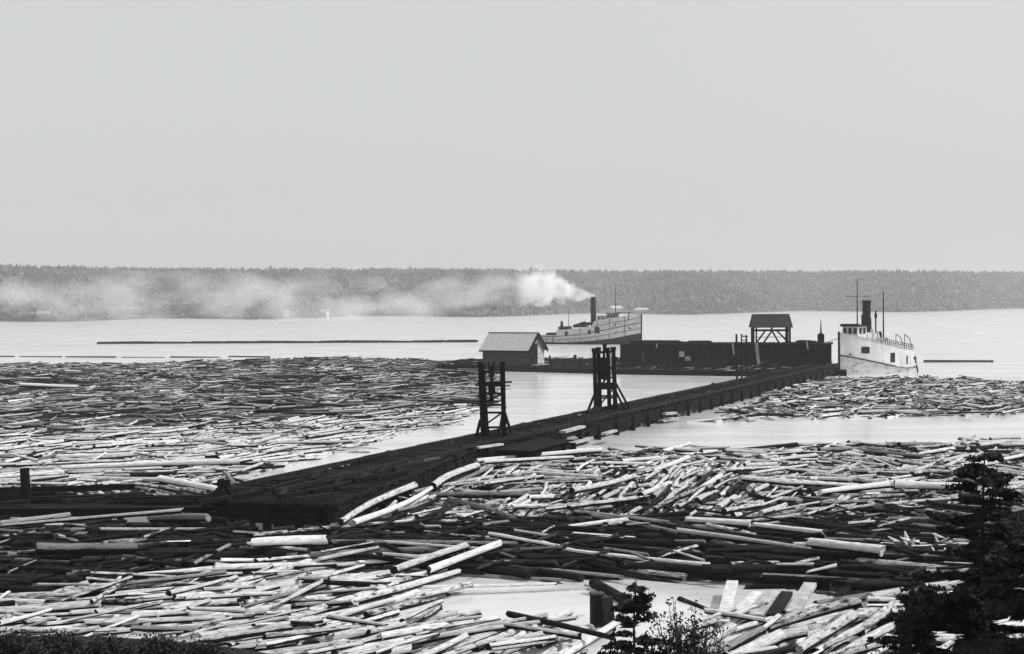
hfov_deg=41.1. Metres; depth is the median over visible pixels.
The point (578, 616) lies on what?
log
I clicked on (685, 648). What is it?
shrub
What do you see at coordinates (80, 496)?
loose timber
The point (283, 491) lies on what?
loose timber
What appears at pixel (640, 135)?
sky
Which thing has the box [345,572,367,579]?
log
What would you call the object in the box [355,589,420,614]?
log
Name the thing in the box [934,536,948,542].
splintered stump
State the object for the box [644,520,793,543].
log
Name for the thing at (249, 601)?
log
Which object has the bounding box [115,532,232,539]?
log
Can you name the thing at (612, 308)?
farmhouse
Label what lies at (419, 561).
log
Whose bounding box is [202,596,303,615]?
log
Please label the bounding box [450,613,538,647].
log
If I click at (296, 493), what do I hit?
loose timber
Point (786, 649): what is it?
log
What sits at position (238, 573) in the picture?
log
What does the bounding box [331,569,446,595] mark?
log
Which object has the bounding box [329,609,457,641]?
log
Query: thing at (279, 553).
log
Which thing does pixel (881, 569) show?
log
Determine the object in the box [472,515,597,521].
log
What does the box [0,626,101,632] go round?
log
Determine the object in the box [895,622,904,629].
log
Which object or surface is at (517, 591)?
log
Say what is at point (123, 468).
log
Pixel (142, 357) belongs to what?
log boom
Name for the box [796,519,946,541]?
log
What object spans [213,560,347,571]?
log
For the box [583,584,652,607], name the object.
log
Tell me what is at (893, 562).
log
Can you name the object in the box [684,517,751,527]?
log
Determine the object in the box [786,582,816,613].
plank
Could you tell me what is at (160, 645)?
shrub
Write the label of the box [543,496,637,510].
log
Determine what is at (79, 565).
log
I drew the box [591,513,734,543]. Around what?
log
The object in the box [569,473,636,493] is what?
log
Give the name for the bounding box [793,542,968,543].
log
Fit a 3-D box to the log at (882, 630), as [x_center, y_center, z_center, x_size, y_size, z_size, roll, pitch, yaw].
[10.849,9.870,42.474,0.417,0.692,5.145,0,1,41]
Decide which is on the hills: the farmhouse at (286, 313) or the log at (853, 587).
the farmhouse at (286, 313)
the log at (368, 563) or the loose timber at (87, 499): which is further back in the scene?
the loose timber at (87, 499)
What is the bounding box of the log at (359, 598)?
[256,586,397,621]
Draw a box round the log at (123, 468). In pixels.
[76,465,191,469]
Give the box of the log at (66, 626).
[36,625,116,634]
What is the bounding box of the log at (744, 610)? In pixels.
[678,600,769,632]
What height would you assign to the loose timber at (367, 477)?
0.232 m
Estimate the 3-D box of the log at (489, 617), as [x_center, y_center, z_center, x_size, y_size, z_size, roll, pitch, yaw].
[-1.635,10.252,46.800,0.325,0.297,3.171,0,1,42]
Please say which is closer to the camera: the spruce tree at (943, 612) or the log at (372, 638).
the spruce tree at (943, 612)
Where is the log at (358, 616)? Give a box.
[325,613,363,625]
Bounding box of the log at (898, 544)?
[866,543,1019,549]
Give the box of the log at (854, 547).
[805,538,885,556]
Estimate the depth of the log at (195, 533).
63.63 m
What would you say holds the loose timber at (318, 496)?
on the landing platform
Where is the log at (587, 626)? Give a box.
[534,624,593,648]
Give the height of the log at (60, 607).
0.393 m
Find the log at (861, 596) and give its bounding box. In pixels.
[813,580,947,603]
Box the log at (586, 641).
[561,621,617,653]
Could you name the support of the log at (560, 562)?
on the lake water
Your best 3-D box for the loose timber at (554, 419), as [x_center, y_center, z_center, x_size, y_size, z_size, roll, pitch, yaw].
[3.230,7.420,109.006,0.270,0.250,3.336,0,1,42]
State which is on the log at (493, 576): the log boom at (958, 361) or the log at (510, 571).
the log at (510, 571)
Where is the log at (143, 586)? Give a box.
[63,579,188,596]
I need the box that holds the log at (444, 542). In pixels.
[331,539,518,547]
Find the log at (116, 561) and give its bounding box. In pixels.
[63,559,150,566]
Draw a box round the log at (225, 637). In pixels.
[180,625,293,643]
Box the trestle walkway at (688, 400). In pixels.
[220,364,836,525]
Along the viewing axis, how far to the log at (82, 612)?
48.80 m
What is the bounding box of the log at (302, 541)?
[251,535,327,547]
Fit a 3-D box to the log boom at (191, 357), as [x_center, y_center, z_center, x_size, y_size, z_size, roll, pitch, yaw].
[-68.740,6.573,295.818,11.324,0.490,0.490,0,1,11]
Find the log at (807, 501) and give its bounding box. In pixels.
[802,499,886,512]
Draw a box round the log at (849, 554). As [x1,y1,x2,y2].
[755,550,971,562]
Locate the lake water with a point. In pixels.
(996, 335)
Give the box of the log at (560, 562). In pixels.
[497,549,677,582]
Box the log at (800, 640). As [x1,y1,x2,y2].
[794,623,857,643]
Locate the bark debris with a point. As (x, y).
(816, 590)
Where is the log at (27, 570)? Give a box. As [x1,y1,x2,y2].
[0,565,79,574]
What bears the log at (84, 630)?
on the floating logs at (300, 429)
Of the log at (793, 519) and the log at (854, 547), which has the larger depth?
the log at (793, 519)
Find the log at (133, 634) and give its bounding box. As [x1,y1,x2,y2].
[111,624,181,637]
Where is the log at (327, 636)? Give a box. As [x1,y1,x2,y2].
[324,633,332,639]
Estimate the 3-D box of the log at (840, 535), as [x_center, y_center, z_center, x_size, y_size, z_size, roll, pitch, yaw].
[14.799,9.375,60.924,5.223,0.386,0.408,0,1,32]
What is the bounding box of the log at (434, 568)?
[427,540,501,575]
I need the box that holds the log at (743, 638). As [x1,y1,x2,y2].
[714,626,766,653]
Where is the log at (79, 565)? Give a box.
[69,557,175,566]
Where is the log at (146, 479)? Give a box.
[80,476,188,481]
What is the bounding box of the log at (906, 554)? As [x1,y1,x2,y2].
[855,553,960,559]
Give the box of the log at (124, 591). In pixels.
[115,582,238,598]
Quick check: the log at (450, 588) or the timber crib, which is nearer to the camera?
the log at (450, 588)
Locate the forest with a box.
[0,264,1023,318]
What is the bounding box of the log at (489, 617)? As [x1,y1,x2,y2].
[480,616,497,619]
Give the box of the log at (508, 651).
[482,628,561,653]
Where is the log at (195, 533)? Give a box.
[154,530,265,535]
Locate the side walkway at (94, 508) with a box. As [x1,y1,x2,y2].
[0,484,255,524]
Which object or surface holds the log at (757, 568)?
on the log at (891, 578)
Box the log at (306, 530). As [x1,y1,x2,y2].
[253,521,386,537]
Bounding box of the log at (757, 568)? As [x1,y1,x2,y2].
[700,564,838,574]
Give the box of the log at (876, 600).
[865,596,900,603]
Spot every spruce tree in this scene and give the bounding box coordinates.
[596,580,672,653]
[866,580,950,653]
[882,519,1023,653]
[885,448,1023,653]
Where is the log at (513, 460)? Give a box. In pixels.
[483,455,574,463]
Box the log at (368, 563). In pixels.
[336,552,458,568]
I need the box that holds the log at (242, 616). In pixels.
[178,613,254,618]
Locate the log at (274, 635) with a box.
[262,625,351,639]
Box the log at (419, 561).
[390,542,469,573]
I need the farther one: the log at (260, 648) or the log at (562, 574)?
the log at (562, 574)
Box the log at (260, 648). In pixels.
[252,641,298,650]
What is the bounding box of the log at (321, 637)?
[257,617,392,651]
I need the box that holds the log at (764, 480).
[737,475,837,487]
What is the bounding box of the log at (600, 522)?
[570,517,628,525]
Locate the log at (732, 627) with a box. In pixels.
[696,622,736,646]
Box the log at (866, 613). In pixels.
[849,607,880,625]
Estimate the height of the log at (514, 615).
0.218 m
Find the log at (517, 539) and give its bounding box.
[488,532,556,546]
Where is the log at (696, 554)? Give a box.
[546,540,705,557]
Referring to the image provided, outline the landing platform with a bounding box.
[209,446,498,533]
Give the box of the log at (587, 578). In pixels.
[330,566,622,580]
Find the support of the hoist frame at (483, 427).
on the trestle walkway at (688, 400)
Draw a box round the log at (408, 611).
[344,603,433,624]
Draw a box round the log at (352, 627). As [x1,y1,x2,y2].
[235,617,425,645]
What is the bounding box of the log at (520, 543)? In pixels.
[449,536,642,546]
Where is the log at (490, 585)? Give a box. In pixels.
[415,582,557,588]
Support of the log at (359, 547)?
on the floating logs at (300, 429)
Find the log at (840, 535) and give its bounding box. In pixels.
[788,531,901,540]
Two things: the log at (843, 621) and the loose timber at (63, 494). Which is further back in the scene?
the loose timber at (63, 494)
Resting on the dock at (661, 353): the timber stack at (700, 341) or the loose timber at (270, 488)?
the timber stack at (700, 341)
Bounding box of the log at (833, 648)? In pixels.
[810,622,863,653]
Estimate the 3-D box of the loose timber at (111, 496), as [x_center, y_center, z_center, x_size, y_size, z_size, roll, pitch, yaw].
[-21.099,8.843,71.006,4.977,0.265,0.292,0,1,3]
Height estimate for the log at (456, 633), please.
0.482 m
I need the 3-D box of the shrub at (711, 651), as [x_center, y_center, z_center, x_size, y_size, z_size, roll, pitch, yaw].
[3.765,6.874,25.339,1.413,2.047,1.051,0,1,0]
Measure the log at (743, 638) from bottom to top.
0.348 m
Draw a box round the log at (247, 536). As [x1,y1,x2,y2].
[168,533,319,537]
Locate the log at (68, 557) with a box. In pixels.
[46,551,226,560]
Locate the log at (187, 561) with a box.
[81,555,237,563]
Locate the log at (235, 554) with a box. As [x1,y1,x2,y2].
[136,549,266,566]
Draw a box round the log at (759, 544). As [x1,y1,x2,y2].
[733,542,854,559]
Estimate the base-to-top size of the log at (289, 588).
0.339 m
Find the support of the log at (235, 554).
on the log
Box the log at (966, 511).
[929,508,971,512]
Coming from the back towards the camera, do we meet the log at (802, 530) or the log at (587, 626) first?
the log at (802, 530)
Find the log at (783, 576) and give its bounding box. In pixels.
[760,573,859,578]
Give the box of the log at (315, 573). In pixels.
[224,570,334,583]
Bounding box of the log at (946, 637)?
[933,620,1023,644]
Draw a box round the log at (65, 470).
[0,469,75,474]
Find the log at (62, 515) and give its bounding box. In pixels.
[0,512,70,524]
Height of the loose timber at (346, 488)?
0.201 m
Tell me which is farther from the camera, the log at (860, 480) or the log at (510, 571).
the log at (860, 480)
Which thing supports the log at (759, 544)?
on the floating logs at (300, 429)
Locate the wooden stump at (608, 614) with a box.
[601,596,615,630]
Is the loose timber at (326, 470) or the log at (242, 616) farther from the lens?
the loose timber at (326, 470)
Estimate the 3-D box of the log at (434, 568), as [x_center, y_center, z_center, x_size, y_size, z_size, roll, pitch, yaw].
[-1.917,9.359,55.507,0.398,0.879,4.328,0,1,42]
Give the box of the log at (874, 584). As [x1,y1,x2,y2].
[854,580,930,588]
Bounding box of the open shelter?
[749,314,792,342]
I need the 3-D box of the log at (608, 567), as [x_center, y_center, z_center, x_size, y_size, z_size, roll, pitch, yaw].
[2.223,9.543,56.415,0.376,0.334,10.107,-1,1,-42]
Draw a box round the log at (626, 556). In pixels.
[530,545,709,565]
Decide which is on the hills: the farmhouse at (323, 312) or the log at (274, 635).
the farmhouse at (323, 312)
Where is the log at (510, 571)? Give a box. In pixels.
[409,553,532,578]
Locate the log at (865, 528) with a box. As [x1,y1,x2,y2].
[757,526,901,533]
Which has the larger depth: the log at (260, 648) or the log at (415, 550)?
the log at (415, 550)
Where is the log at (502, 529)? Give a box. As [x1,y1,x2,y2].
[421,526,565,531]
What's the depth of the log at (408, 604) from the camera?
49.11 m
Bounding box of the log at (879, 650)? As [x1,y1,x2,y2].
[867,635,897,653]
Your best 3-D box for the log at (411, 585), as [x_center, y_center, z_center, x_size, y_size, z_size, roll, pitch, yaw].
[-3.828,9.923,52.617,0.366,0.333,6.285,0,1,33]
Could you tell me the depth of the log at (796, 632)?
43.18 m
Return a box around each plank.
[407,457,440,462]
[476,443,503,448]
[559,425,585,432]
[569,437,592,443]
[601,430,616,434]
[658,417,678,421]
[662,412,676,414]
[716,580,737,624]
[736,591,763,608]
[749,590,780,616]
[766,591,792,616]
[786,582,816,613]
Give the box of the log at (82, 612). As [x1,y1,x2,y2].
[69,599,239,616]
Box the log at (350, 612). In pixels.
[303,597,395,628]
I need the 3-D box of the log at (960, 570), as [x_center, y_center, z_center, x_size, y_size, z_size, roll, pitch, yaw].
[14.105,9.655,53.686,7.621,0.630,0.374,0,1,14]
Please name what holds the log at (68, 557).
on the floating logs at (300, 429)
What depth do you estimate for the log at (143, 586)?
52.02 m
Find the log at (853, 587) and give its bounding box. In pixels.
[851,584,886,590]
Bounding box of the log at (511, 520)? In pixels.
[492,516,596,533]
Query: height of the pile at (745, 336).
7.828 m
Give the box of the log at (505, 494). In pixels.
[424,491,539,498]
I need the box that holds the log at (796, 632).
[707,625,808,652]
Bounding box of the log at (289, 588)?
[244,573,348,604]
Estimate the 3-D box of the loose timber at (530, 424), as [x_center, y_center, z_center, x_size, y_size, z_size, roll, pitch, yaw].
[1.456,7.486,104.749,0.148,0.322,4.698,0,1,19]
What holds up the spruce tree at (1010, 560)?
on the bank ground
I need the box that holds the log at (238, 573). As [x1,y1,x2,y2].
[75,571,243,586]
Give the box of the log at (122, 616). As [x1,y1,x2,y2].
[100,614,130,617]
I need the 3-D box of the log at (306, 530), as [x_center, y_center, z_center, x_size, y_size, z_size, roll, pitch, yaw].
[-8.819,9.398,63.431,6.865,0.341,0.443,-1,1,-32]
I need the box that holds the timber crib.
[494,438,576,469]
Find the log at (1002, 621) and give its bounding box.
[932,617,1013,634]
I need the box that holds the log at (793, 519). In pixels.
[646,517,845,522]
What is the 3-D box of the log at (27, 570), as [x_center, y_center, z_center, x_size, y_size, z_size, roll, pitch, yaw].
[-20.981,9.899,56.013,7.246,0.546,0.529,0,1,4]
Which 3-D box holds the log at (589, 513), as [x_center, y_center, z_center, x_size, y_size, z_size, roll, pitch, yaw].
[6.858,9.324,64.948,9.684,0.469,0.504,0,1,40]
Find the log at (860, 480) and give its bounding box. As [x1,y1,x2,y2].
[831,474,925,491]
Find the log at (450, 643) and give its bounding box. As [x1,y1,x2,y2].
[420,632,468,653]
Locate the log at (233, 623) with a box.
[118,619,249,634]
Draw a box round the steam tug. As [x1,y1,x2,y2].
[823,279,918,374]
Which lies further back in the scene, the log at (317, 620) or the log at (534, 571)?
the log at (534, 571)
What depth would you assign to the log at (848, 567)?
53.57 m
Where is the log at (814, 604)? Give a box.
[724,603,816,642]
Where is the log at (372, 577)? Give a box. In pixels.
[322,572,402,590]
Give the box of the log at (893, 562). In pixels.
[856,558,1022,576]
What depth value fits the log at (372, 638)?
45.30 m
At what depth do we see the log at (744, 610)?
45.23 m
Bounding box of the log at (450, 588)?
[293,581,473,619]
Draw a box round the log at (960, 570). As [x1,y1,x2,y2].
[876,568,965,572]
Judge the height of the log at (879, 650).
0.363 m
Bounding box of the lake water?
[0,309,1023,653]
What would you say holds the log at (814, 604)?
on the floating logs at (300, 429)
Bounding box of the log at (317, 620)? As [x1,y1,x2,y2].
[197,617,323,636]
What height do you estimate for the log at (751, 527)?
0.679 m
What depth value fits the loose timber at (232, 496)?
66.33 m
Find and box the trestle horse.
[201,480,236,506]
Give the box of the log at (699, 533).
[677,527,796,547]
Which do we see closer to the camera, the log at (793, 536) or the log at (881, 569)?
the log at (881, 569)
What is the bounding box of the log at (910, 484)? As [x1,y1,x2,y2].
[893,480,960,489]
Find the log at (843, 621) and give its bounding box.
[795,610,858,653]
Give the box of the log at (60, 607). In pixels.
[0,599,101,613]
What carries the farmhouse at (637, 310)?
on the hills
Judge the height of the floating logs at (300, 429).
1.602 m
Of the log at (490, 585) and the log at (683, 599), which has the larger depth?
the log at (490, 585)
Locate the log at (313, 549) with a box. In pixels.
[234,547,324,552]
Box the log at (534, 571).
[424,550,538,576]
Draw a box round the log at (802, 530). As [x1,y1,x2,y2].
[753,522,825,536]
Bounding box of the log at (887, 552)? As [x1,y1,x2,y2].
[788,547,918,553]
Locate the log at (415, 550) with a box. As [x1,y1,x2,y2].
[286,546,464,560]
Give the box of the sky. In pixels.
[0,0,1023,272]
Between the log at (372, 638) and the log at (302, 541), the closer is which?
the log at (372, 638)
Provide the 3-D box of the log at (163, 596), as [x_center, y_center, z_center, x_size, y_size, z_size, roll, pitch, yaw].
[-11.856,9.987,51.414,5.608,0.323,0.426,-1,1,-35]
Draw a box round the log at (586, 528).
[421,521,617,531]
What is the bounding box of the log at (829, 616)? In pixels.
[793,612,838,624]
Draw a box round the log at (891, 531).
[868,527,921,536]
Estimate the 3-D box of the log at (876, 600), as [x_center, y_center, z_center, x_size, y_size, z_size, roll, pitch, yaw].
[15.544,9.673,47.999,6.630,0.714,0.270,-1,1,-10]
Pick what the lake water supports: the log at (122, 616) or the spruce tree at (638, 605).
the log at (122, 616)
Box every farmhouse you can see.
[36,311,52,315]
[283,310,289,316]
[319,309,328,316]
[608,306,622,311]
[634,308,649,313]
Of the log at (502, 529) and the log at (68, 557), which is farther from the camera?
the log at (502, 529)
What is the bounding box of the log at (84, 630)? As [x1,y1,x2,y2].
[37,625,100,635]
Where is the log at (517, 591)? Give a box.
[451,587,586,594]
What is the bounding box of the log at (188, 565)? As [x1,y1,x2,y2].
[180,564,214,566]
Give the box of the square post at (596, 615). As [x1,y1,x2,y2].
[589,591,605,627]
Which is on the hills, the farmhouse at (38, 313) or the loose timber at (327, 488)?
the farmhouse at (38, 313)
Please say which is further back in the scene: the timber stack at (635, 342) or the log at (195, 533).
the timber stack at (635, 342)
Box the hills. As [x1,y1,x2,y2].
[0,275,1023,321]
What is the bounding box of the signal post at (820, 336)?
[817,320,823,341]
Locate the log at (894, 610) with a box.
[890,608,975,616]
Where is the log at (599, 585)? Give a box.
[589,578,633,602]
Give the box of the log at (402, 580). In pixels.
[367,576,421,586]
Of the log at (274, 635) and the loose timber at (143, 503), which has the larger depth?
the loose timber at (143, 503)
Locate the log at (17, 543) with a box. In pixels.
[11,540,178,547]
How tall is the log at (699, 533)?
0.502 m
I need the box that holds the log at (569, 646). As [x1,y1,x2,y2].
[556,628,599,653]
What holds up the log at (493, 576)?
on the lake water
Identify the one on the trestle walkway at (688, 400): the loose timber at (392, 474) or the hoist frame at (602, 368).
the hoist frame at (602, 368)
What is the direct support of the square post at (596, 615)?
in the lake water
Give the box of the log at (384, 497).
[339,482,417,525]
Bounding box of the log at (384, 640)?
[320,623,475,653]
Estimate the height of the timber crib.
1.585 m
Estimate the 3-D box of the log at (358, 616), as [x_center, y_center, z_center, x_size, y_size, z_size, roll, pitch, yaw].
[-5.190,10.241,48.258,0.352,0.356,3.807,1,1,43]
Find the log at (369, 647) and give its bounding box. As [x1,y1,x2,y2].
[331,619,505,653]
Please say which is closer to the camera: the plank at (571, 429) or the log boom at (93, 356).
the plank at (571, 429)
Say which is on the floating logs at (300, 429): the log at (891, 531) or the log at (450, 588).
the log at (891, 531)
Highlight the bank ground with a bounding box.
[0,635,267,653]
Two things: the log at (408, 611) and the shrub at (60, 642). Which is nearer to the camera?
the shrub at (60, 642)
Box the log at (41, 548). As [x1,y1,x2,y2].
[35,542,138,554]
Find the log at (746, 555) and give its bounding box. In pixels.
[593,548,752,558]
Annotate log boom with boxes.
[19,356,61,356]
[65,356,115,357]
[97,340,477,343]
[121,357,164,357]
[170,356,219,357]
[228,356,269,357]
[923,360,993,361]
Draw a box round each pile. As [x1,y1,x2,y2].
[20,468,30,517]
[735,334,737,378]
[741,334,742,377]
[741,335,747,376]
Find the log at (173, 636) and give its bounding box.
[129,634,176,640]
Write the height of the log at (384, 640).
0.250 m
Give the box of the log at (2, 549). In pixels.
[0,547,35,550]
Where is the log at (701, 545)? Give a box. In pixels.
[538,532,848,557]
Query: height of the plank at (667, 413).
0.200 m
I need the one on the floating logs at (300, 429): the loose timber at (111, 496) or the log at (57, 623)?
the log at (57, 623)
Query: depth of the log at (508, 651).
42.70 m
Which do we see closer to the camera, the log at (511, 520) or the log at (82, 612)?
the log at (82, 612)
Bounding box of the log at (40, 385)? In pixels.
[20,383,78,388]
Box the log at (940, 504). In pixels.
[926,500,973,510]
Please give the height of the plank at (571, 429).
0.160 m
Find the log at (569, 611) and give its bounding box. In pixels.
[489,607,574,653]
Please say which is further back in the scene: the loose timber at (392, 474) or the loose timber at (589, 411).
the loose timber at (589, 411)
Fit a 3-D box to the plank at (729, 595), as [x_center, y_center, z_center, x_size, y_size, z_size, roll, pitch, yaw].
[7.602,9.663,48.111,0.420,0.140,6.719,0,1,12]
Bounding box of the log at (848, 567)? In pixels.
[773,562,919,571]
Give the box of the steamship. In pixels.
[541,291,641,343]
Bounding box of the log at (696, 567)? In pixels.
[599,558,731,572]
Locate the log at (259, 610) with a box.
[131,604,291,616]
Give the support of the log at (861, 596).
on the lake water
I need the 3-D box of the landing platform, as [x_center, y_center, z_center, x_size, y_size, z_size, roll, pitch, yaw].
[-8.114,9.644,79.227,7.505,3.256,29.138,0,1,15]
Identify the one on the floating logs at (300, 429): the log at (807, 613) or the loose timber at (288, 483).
the log at (807, 613)
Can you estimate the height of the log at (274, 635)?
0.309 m
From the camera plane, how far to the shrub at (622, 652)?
24.04 m
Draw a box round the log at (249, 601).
[246,594,330,603]
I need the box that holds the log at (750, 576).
[491,552,831,587]
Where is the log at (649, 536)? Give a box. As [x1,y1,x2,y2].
[628,533,788,542]
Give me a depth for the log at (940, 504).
69.69 m
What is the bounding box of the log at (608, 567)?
[503,544,654,579]
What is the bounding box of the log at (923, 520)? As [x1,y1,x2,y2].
[905,519,946,522]
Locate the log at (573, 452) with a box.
[474,447,602,462]
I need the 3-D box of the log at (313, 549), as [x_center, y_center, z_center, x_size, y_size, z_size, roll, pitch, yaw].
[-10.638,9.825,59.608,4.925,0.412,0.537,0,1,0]
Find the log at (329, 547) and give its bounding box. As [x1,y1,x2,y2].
[270,545,335,550]
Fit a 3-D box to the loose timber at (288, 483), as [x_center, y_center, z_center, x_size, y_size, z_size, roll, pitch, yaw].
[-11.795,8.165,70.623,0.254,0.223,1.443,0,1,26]
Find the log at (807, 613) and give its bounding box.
[761,596,861,632]
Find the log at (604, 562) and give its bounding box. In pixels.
[532,545,614,566]
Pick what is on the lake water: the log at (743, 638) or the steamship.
the steamship
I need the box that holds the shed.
[479,332,548,365]
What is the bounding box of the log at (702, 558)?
[671,557,735,562]
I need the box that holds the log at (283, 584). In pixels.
[197,579,302,600]
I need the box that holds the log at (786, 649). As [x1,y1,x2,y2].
[750,643,799,653]
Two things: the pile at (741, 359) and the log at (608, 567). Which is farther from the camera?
the pile at (741, 359)
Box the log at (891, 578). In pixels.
[822,575,917,580]
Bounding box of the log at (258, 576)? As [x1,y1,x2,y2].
[229,558,311,582]
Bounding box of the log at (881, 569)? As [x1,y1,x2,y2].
[857,564,905,574]
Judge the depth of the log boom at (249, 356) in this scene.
295.64 m
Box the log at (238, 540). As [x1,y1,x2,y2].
[188,532,403,545]
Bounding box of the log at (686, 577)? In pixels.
[577,570,739,580]
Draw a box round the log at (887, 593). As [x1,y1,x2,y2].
[865,580,962,597]
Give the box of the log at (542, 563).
[478,558,558,566]
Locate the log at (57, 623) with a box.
[7,615,113,626]
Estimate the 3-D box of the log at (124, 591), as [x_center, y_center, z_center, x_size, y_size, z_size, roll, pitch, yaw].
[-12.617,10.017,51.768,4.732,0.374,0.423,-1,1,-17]
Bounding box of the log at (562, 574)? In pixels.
[527,566,584,581]
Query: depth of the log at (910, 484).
73.73 m
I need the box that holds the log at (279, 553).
[266,550,294,556]
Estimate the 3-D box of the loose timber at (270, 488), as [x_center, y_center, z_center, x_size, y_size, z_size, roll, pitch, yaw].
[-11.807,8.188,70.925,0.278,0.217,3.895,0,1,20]
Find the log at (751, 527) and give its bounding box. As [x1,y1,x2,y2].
[619,526,772,535]
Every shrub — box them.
[0,627,54,653]
[27,628,85,653]
[71,632,143,653]
[121,631,185,653]
[166,633,232,653]
[607,641,634,653]
[635,592,730,653]
[681,638,725,653]
[891,634,945,653]
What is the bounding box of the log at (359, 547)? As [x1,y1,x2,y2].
[346,544,367,548]
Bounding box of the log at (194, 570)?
[133,566,214,577]
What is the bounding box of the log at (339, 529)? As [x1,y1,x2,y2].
[328,526,430,535]
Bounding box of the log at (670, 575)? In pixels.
[476,556,686,580]
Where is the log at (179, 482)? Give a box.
[157,475,217,490]
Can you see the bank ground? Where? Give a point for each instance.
(233, 651)
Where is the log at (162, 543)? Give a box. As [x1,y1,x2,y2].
[141,541,170,544]
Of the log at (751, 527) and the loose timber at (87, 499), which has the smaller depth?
the log at (751, 527)
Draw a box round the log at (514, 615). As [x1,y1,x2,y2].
[505,611,615,640]
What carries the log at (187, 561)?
on the floating logs at (300, 429)
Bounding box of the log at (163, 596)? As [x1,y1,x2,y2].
[143,579,265,602]
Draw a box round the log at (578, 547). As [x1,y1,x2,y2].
[561,544,618,553]
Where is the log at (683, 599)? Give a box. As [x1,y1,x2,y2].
[677,596,707,609]
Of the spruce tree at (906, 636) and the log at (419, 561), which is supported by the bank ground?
the spruce tree at (906, 636)
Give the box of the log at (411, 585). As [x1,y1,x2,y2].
[361,569,460,603]
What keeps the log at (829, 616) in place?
on the lake water
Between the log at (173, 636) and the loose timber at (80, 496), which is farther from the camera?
the loose timber at (80, 496)
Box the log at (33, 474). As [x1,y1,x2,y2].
[0,470,65,477]
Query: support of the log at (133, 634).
on the log
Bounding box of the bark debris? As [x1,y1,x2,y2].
[0,358,1023,653]
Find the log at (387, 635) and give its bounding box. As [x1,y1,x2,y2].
[378,620,467,640]
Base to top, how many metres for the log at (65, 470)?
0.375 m
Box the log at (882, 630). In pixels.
[840,622,895,649]
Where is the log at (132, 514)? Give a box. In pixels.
[0,508,183,527]
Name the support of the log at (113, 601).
on the floating logs at (300, 429)
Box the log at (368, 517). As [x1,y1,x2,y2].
[350,486,433,525]
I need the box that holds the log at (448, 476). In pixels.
[430,462,479,489]
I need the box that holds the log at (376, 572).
[350,569,389,575]
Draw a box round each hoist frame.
[474,362,511,437]
[587,343,629,409]
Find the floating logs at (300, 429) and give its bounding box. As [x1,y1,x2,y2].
[0,355,1023,653]
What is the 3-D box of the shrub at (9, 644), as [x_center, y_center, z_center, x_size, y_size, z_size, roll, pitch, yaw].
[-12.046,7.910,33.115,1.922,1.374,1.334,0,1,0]
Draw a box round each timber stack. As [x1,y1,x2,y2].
[630,341,645,343]
[689,340,711,341]
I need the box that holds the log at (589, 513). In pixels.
[572,509,718,529]
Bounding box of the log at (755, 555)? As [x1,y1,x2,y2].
[730,552,844,563]
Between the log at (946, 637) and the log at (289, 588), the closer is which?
the log at (946, 637)
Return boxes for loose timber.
[8,498,76,503]
[45,493,76,495]
[62,495,109,503]
[69,492,142,497]
[69,494,153,498]
[81,492,145,494]
[109,497,196,504]
[111,495,206,500]
[134,501,193,505]
[196,490,262,504]
[242,488,259,492]
[263,478,304,491]
[274,481,293,487]
[276,473,313,481]
[278,486,288,498]
[279,488,314,498]
[294,491,342,501]
[306,469,327,473]
[309,467,326,480]
[310,482,348,493]
[335,477,340,488]
[337,486,353,491]
[352,473,379,482]
[358,455,386,463]
[361,472,369,480]
[375,469,411,479]
[378,462,391,474]
[392,459,423,471]
[459,439,486,447]
[468,441,483,450]
[521,420,540,428]
[541,417,566,422]
[586,405,598,413]
[698,386,714,390]
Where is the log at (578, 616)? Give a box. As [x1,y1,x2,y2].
[490,614,584,650]
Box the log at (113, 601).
[13,596,143,604]
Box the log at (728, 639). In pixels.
[675,632,767,651]
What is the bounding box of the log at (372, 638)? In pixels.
[351,610,481,643]
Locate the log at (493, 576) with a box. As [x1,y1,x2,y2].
[334,568,561,581]
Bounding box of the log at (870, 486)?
[817,481,890,494]
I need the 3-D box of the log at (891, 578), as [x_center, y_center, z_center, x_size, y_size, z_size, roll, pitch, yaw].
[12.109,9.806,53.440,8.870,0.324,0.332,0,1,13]
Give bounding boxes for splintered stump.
[888,531,921,547]
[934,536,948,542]
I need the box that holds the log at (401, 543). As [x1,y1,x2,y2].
[383,540,477,549]
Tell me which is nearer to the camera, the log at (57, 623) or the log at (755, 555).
the log at (57, 623)
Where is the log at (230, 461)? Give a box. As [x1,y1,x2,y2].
[60,458,239,469]
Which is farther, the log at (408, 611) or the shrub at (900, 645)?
the log at (408, 611)
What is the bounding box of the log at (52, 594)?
[0,591,81,597]
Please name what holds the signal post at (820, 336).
on the dock at (661, 353)
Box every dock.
[437,357,846,375]
[620,341,832,366]
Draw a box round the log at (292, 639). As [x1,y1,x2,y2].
[266,609,399,647]
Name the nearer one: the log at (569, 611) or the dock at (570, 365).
the log at (569, 611)
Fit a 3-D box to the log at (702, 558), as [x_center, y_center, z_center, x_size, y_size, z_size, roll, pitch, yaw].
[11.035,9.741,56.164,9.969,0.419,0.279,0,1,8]
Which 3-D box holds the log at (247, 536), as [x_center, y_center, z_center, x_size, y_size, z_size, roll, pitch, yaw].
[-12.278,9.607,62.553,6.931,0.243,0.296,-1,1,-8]
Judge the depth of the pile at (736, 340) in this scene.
183.65 m
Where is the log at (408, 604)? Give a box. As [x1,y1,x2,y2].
[363,591,454,618]
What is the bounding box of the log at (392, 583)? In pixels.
[330,580,399,600]
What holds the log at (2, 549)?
on the log
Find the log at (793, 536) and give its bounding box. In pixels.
[754,528,813,540]
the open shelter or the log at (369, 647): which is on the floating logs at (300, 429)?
the log at (369, 647)
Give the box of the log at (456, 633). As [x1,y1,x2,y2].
[438,615,577,639]

